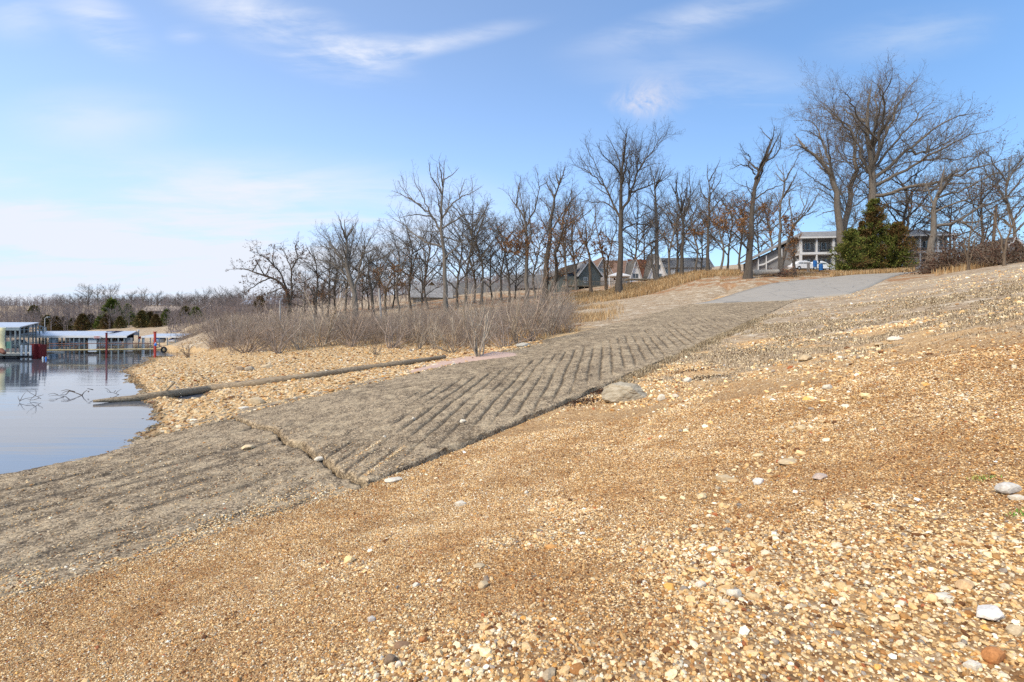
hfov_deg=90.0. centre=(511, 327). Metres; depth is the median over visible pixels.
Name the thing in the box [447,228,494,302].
background tree
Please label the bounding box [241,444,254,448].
stone
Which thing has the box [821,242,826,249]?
window
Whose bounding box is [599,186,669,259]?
background tree
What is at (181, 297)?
skyline tree
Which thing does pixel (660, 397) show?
stone
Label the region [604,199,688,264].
background tree
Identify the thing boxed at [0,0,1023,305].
sky
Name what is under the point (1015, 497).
stone
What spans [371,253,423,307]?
background tree
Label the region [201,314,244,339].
shrub
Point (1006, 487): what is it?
stone
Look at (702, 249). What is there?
background tree
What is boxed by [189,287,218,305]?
skyline tree
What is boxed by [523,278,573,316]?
shrub
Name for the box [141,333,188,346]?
covered dock
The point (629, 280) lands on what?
wooden platform
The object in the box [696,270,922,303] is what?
road
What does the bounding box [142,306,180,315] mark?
house
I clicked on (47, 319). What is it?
cedar tree
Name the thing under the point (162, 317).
cedar tree
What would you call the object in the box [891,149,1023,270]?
bare tree
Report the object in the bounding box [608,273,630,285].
canopy tent
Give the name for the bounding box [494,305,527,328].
shrub
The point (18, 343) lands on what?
boat
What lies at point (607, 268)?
bare tree
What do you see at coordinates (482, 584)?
stone
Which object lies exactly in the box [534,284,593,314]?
shrub
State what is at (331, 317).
shrub
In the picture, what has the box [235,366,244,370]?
stone
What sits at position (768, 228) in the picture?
background tree
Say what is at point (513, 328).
shrub
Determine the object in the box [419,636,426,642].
stone
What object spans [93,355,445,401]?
fallen pole
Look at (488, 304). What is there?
shrub
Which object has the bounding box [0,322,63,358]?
covered dock
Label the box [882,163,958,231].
background tree
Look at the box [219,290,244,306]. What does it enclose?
skyline tree
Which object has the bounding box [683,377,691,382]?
stone
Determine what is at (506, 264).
background tree
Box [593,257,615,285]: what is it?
house
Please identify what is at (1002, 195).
background tree
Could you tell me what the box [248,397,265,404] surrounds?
slab stone
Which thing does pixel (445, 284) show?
bare tree
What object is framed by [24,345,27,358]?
piling
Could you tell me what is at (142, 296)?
skyline tree
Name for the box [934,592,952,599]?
stone
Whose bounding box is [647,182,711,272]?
background tree
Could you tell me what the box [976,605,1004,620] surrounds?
stone
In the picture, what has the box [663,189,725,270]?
background tree
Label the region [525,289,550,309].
shrub
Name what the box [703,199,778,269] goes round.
background tree
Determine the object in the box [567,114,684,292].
bare tree
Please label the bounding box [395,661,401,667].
stone
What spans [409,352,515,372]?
pink sand
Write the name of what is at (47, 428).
lake
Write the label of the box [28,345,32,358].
piling
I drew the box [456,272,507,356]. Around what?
shrub
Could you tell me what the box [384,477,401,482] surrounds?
stone
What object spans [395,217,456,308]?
background tree
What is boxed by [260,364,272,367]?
stone
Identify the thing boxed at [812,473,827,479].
stone
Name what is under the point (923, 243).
window
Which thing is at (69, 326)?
cedar tree
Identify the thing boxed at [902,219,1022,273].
bramble thicket
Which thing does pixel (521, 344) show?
stone
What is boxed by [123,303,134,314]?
cedar tree
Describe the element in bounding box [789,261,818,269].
parked car
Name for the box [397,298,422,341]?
shrub
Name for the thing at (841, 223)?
oak tree
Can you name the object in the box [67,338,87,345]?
boat
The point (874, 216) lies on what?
cedar tree
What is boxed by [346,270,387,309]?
background tree
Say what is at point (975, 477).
weed
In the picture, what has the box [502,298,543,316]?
shrub
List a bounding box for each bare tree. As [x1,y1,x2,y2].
[306,211,399,318]
[357,248,398,314]
[385,152,500,317]
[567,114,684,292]
[589,197,625,290]
[629,159,675,280]
[666,166,707,273]
[765,152,809,268]
[779,185,820,274]
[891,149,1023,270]
[947,211,989,270]
[985,204,1023,265]
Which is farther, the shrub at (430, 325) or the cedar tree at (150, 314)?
the cedar tree at (150, 314)
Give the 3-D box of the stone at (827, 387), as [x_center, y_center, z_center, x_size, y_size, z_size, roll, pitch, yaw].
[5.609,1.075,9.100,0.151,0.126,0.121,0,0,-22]
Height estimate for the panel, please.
1.200 m
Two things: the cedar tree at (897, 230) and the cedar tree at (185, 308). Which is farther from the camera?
the cedar tree at (185, 308)
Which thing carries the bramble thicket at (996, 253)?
on the ground at (700, 290)
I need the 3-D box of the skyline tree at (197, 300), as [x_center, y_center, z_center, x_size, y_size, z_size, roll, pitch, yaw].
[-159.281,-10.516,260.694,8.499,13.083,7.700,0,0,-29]
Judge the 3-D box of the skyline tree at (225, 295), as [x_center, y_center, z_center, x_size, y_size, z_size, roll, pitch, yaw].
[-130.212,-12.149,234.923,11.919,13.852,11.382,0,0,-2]
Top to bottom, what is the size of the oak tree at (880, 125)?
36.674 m
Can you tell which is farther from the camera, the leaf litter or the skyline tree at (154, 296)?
the skyline tree at (154, 296)
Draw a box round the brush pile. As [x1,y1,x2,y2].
[769,266,801,276]
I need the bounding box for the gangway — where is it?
[47,343,166,352]
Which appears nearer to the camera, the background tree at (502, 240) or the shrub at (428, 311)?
the shrub at (428, 311)
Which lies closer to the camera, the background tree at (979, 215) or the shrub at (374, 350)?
the shrub at (374, 350)
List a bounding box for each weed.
[966,474,987,479]
[975,475,1001,481]
[1006,508,1023,517]
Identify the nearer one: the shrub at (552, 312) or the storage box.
the shrub at (552, 312)
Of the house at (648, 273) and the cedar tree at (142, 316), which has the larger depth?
the cedar tree at (142, 316)
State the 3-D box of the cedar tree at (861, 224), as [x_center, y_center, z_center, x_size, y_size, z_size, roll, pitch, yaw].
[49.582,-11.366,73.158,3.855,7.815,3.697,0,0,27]
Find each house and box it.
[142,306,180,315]
[411,285,452,302]
[447,283,514,294]
[503,275,542,290]
[548,259,603,292]
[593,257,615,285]
[606,260,626,283]
[622,259,641,282]
[625,259,645,278]
[643,253,666,278]
[661,257,714,274]
[975,236,1023,255]
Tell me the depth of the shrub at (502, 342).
29.87 m
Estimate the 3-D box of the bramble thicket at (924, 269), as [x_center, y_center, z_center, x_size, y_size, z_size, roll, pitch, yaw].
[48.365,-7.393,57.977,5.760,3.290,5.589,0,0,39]
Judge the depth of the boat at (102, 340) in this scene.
58.11 m
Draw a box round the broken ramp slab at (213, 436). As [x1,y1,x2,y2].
[0,412,367,604]
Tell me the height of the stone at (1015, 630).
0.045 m
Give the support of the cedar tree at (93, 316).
on the ground at (700, 290)
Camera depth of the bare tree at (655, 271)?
85.80 m
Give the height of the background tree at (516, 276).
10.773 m
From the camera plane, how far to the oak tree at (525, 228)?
79.52 m
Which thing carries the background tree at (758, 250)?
on the ground at (700, 290)
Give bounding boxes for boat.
[12,339,27,347]
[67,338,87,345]
[97,338,108,346]
[106,331,123,345]
[153,338,165,342]
[168,338,177,342]
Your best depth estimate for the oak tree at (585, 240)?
83.89 m
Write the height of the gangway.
1.008 m
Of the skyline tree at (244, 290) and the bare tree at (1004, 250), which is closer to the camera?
the bare tree at (1004, 250)
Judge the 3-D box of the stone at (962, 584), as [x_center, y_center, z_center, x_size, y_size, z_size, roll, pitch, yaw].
[2.278,1.299,2.574,0.089,0.058,0.070,0,0,-17]
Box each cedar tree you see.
[24,305,43,321]
[37,314,52,330]
[47,315,64,330]
[66,317,78,329]
[71,313,92,330]
[87,313,95,326]
[92,316,103,328]
[97,297,126,320]
[97,313,113,328]
[112,315,127,328]
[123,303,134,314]
[125,311,135,324]
[132,309,149,327]
[147,311,153,325]
[148,314,163,327]
[160,308,173,324]
[178,305,190,323]
[187,306,202,322]
[250,296,268,312]
[823,228,875,270]
[846,220,874,269]
[853,198,907,269]
[873,221,922,270]
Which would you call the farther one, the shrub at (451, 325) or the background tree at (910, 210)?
the background tree at (910, 210)
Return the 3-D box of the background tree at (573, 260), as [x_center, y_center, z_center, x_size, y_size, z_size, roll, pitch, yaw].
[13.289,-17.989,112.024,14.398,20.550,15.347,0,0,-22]
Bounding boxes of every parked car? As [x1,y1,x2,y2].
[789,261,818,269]
[811,261,834,269]
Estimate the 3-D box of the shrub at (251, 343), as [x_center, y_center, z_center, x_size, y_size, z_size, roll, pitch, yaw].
[-19.963,0.125,39.268,6.165,4.130,4.208,0,0,-41]
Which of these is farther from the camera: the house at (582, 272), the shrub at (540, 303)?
the house at (582, 272)
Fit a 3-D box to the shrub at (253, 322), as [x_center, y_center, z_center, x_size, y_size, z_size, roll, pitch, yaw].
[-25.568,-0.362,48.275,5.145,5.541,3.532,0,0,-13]
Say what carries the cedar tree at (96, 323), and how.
on the ground at (700, 290)
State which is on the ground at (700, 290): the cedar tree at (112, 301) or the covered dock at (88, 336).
the cedar tree at (112, 301)
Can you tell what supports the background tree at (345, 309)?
on the ground at (700, 290)
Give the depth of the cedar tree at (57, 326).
181.33 m
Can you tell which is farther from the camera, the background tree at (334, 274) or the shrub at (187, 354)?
the background tree at (334, 274)
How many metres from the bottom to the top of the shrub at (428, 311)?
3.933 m
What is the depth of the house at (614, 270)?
138.63 m
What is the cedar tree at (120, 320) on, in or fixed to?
on the ground at (700, 290)
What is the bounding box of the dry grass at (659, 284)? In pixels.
[209,256,1023,348]
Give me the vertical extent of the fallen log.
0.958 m
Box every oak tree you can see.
[225,232,313,320]
[296,244,338,317]
[369,255,405,316]
[487,165,553,306]
[523,159,595,298]
[570,189,612,292]
[687,157,739,270]
[702,119,791,278]
[768,58,935,264]
[810,50,1023,246]
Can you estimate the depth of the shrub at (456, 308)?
56.95 m
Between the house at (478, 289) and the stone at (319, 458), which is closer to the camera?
the stone at (319, 458)
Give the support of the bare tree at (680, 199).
on the ground at (700, 290)
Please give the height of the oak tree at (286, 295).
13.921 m
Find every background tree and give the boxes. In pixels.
[269,262,331,315]
[296,250,364,315]
[305,237,358,313]
[306,277,342,311]
[321,223,384,313]
[328,250,392,311]
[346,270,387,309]
[350,236,408,309]
[366,227,429,310]
[368,210,445,308]
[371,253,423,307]
[390,250,449,310]
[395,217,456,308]
[417,203,512,308]
[435,189,507,304]
[439,197,509,304]
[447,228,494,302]
[459,231,518,299]
[464,216,540,301]
[474,210,534,300]
[497,250,538,298]
[509,218,566,298]
[522,176,596,291]
[544,194,604,289]
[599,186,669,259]
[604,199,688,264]
[642,190,700,274]
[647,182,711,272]
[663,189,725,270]
[670,209,734,269]
[681,186,752,267]
[699,183,776,268]
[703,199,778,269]
[727,195,789,256]
[736,181,801,250]
[845,139,991,265]
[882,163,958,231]
[887,184,1016,255]
[937,149,1023,241]
[956,136,1023,236]
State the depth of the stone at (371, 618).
3.49 m
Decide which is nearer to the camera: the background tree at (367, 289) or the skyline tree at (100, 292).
the background tree at (367, 289)
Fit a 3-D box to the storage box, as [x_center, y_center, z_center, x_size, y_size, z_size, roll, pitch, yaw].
[-45.399,2.365,49.100,0.646,1.570,1.000,0,0,0]
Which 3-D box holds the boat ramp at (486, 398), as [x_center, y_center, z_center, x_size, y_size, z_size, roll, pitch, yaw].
[7.409,0.390,29.965,9.512,5.527,45.110,0,0,37]
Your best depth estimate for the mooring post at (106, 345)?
49.94 m
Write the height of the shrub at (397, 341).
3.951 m
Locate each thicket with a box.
[168,287,590,355]
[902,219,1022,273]
[908,246,961,274]
[948,224,1023,266]
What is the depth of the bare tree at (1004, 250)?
46.07 m
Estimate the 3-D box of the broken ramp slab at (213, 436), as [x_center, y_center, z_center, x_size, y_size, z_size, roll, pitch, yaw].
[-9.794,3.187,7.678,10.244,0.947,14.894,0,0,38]
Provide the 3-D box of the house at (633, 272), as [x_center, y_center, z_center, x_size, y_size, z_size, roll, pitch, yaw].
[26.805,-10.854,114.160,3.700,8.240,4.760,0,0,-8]
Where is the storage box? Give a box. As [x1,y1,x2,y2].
[30,344,46,358]
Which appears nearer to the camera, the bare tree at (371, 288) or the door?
the door
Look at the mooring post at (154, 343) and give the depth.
49.92 m
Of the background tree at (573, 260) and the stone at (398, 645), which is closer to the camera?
the stone at (398, 645)
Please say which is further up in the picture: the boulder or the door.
the door
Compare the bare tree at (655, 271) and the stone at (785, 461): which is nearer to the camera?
the stone at (785, 461)
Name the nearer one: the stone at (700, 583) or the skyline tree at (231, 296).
the stone at (700, 583)
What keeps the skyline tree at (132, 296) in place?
on the ground at (700, 290)
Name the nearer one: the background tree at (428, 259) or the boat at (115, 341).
the boat at (115, 341)
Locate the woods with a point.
(47, 304)
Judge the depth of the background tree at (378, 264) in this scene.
104.77 m
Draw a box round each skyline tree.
[52,295,72,305]
[60,293,86,313]
[72,283,99,308]
[85,287,107,310]
[97,283,119,298]
[124,290,139,302]
[137,286,147,308]
[149,291,165,305]
[171,292,200,309]
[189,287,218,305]
[192,295,207,306]
[210,288,226,306]
[213,285,242,305]
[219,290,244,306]
[235,285,251,300]
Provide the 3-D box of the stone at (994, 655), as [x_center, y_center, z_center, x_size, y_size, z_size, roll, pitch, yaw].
[1.914,1.304,2.041,0.080,0.059,0.061,0,0,-19]
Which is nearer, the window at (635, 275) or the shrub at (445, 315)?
the shrub at (445, 315)
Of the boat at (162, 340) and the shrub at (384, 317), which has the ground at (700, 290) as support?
the shrub at (384, 317)
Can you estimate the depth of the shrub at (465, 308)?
41.17 m
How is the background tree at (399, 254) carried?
on the ground at (700, 290)
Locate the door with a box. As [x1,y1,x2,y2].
[37,344,46,357]
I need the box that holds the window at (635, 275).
[633,273,638,278]
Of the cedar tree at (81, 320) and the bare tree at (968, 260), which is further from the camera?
the cedar tree at (81, 320)
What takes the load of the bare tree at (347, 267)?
on the ground at (700, 290)
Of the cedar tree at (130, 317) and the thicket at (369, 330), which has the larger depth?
the cedar tree at (130, 317)
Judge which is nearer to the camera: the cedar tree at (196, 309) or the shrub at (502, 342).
the shrub at (502, 342)
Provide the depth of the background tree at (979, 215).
77.02 m
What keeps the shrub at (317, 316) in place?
on the ground at (700, 290)
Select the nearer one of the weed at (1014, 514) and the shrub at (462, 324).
the weed at (1014, 514)
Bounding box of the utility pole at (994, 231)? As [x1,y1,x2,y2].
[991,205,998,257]
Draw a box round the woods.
[0,264,559,332]
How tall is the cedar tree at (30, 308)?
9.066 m
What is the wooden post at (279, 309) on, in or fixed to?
on the ground at (700, 290)
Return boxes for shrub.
[175,338,200,357]
[193,302,236,347]
[194,305,230,332]
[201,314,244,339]
[203,307,292,352]
[209,296,272,346]
[247,290,308,354]
[267,296,314,350]
[277,273,361,346]
[278,302,303,322]
[302,318,315,336]
[306,296,328,323]
[316,300,359,333]
[320,299,390,339]
[328,285,380,346]
[360,335,385,354]
[361,299,409,340]
[367,299,428,348]
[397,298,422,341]
[398,300,426,326]
[402,296,443,344]
[406,307,433,349]
[414,296,468,352]
[417,297,444,328]
[426,311,448,349]
[435,305,454,328]
[443,290,518,336]
[444,295,473,321]
[453,307,471,340]
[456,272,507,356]
[466,291,546,347]
[468,291,503,320]
[472,295,500,318]
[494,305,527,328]
[497,286,550,343]
[499,264,574,342]
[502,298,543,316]
[515,279,577,334]
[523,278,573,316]
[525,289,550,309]
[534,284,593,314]
[539,297,567,324]
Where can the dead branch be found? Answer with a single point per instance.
(75, 392)
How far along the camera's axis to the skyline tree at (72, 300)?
300.01 m
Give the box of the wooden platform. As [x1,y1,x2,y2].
[624,279,650,282]
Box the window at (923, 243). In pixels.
[922,240,927,247]
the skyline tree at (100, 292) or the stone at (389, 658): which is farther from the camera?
the skyline tree at (100, 292)
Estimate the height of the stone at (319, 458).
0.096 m
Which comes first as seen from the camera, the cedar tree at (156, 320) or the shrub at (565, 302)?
the shrub at (565, 302)
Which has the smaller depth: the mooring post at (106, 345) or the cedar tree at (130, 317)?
the mooring post at (106, 345)
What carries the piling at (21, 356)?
in the lake
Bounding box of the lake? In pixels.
[0,338,203,473]
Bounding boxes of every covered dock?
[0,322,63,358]
[6,331,137,353]
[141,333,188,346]
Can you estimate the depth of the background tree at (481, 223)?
95.25 m
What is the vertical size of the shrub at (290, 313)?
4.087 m
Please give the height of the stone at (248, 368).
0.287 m
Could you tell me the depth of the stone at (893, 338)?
14.56 m
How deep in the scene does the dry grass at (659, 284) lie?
70.72 m
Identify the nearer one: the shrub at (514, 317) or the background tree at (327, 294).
the shrub at (514, 317)
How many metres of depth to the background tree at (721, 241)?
103.85 m
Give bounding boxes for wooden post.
[279,300,280,324]
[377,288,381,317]
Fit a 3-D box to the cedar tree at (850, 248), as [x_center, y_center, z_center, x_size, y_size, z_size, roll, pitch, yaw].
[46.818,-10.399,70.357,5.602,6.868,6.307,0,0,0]
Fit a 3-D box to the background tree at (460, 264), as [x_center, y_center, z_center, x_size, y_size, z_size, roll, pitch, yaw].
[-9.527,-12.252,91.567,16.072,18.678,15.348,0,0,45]
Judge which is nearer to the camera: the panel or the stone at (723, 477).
the stone at (723, 477)
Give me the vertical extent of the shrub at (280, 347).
5.420 m
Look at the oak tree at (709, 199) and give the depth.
81.91 m
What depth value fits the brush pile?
69.43 m
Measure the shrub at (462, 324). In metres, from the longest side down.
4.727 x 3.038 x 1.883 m
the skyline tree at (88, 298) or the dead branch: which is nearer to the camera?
the dead branch
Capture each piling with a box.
[19,345,23,358]
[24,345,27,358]
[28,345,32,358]
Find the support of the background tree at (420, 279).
on the ground at (700, 290)
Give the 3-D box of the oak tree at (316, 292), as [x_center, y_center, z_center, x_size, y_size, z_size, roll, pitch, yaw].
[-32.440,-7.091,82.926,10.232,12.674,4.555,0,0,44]
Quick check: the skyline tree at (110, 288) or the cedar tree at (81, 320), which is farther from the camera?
the skyline tree at (110, 288)
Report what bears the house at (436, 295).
on the ground at (700, 290)
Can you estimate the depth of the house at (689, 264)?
124.10 m
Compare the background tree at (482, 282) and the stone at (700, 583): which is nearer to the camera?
the stone at (700, 583)
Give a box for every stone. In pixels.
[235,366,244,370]
[241,444,254,448]
[244,366,254,370]
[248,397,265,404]
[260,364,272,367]
[314,456,323,460]
[367,615,375,621]
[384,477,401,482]
[384,654,396,664]
[394,641,408,649]
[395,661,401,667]
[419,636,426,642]
[455,500,465,506]
[473,563,485,567]
[478,580,487,588]
[516,343,529,346]
[657,394,664,400]
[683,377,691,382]
[695,580,706,587]
[716,474,734,482]
[726,589,741,597]
[752,478,763,484]
[777,458,796,464]
[798,354,811,360]
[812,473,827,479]
[822,384,831,389]
[886,336,903,340]
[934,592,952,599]
[955,579,974,589]
[962,659,982,670]
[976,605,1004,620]
[981,646,1005,664]
[994,482,1021,493]
[1006,624,1023,636]
[1007,494,1023,500]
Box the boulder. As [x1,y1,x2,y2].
[601,382,646,402]
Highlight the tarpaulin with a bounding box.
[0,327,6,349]
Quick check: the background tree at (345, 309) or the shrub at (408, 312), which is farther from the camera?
the background tree at (345, 309)
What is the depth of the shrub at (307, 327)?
46.87 m
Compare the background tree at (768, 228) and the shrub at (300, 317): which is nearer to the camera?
the shrub at (300, 317)
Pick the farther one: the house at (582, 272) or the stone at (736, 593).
the house at (582, 272)
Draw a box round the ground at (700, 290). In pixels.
[0,262,1023,681]
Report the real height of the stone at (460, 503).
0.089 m
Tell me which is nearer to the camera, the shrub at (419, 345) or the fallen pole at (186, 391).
the fallen pole at (186, 391)
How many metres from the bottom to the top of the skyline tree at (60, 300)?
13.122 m
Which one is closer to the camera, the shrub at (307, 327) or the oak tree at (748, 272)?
the shrub at (307, 327)
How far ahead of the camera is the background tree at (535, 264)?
97.40 m
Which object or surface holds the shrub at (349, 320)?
on the ground at (700, 290)
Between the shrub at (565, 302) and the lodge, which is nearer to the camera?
the shrub at (565, 302)
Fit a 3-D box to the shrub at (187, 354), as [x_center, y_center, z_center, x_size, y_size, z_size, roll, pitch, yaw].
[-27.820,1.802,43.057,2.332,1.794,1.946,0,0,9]
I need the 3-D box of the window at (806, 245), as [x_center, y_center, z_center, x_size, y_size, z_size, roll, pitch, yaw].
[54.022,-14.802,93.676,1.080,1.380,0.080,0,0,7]
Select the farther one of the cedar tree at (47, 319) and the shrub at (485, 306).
the cedar tree at (47, 319)
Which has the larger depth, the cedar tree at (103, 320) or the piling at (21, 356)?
the cedar tree at (103, 320)
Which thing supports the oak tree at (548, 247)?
on the ground at (700, 290)
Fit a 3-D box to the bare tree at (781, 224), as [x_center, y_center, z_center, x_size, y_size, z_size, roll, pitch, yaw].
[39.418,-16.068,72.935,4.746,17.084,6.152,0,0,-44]
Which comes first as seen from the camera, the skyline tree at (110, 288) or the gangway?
the gangway
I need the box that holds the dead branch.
[60,388,92,394]
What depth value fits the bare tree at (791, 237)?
71.11 m
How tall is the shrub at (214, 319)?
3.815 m
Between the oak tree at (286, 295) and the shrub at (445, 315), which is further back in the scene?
the oak tree at (286, 295)
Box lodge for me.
[737,229,959,270]
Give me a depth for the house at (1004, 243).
61.82 m
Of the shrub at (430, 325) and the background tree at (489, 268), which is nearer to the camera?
the shrub at (430, 325)
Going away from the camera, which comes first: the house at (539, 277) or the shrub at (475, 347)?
the shrub at (475, 347)
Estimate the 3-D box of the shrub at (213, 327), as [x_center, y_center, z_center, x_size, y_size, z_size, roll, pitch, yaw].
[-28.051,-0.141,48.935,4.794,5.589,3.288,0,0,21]
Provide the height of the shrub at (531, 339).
5.292 m
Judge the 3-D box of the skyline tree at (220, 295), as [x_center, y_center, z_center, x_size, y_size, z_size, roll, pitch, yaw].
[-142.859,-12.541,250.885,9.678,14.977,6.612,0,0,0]
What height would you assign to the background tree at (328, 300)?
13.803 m
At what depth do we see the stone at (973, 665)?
2.00 m
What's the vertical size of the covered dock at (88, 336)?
2.853 m
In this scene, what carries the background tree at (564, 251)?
on the ground at (700, 290)
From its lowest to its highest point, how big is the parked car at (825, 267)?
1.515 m
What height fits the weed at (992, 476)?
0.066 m
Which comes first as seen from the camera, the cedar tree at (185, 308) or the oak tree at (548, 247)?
the oak tree at (548, 247)
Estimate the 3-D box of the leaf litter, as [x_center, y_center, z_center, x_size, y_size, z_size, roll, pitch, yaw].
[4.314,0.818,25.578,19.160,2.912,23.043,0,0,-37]
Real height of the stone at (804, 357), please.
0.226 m
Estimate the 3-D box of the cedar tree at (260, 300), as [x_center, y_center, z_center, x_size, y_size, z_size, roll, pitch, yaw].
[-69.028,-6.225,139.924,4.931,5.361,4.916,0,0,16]
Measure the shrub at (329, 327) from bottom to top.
6.413 m
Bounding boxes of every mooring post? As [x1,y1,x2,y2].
[105,333,107,357]
[154,332,155,357]
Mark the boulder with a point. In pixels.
(617, 392)
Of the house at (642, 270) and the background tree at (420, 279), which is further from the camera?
the house at (642, 270)
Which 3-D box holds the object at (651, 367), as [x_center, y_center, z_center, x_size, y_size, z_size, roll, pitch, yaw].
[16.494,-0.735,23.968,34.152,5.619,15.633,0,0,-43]
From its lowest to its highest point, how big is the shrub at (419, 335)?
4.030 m
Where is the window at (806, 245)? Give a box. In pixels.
[804,243,809,249]
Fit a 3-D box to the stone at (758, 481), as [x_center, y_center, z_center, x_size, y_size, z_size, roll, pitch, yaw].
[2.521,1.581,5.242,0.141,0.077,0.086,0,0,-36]
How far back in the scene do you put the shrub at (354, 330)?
38.42 m
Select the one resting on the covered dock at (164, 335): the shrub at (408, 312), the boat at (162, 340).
the boat at (162, 340)
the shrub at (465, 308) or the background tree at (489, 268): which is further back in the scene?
the background tree at (489, 268)
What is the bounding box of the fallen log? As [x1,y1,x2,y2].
[753,269,779,275]
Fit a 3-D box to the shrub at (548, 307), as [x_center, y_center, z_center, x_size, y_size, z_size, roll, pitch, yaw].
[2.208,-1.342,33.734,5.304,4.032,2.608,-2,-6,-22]
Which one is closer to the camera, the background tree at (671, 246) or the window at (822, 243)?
the window at (822, 243)
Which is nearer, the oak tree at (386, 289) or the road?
the road
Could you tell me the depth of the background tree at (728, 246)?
116.78 m
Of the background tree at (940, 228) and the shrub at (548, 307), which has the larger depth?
the background tree at (940, 228)
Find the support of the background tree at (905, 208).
on the ground at (700, 290)
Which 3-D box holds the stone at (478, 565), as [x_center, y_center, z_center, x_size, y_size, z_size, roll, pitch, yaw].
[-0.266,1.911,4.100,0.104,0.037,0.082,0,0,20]
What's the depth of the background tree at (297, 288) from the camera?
103.93 m
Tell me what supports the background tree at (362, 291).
on the ground at (700, 290)
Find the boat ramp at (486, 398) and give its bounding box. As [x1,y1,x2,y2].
[232,300,793,488]
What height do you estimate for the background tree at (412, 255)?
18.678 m
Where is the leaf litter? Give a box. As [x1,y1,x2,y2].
[530,314,926,410]

